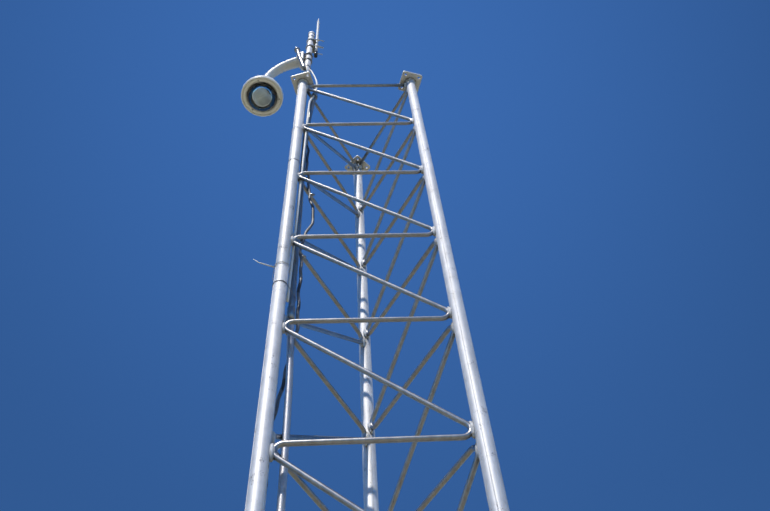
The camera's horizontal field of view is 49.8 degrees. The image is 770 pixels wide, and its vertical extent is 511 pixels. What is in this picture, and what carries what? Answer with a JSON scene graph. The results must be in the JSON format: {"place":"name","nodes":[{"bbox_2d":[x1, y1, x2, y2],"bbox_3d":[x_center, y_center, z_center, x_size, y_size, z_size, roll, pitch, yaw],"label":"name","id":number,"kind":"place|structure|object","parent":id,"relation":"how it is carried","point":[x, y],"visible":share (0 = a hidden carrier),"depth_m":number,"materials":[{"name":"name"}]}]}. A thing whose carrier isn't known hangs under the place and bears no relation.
{"place":"outdoors","nodes":[
{"label":"outdoors","id":0,"kind":"place"},
{"bbox_2d":[0,0,769,510],"label":"sky","id":1,"kind":"structure","parent":0,"point":[601,167],"materials":[{"name":"blue"}]},
{"bbox_3d":[0.104,1.950,-0.611,1.600,0.120,1.600,-1,-59,-2],"label":"concrete pad","id":2,"kind":"object","parent":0,"visible":0},
{"bbox_2d":[241,19,509,510],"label":"lattice tower","id":3,"kind":"structure","parent":2,"relation":"on","point":[261,95],"depth_m":2.26,"materials":[{"name":"metal"}]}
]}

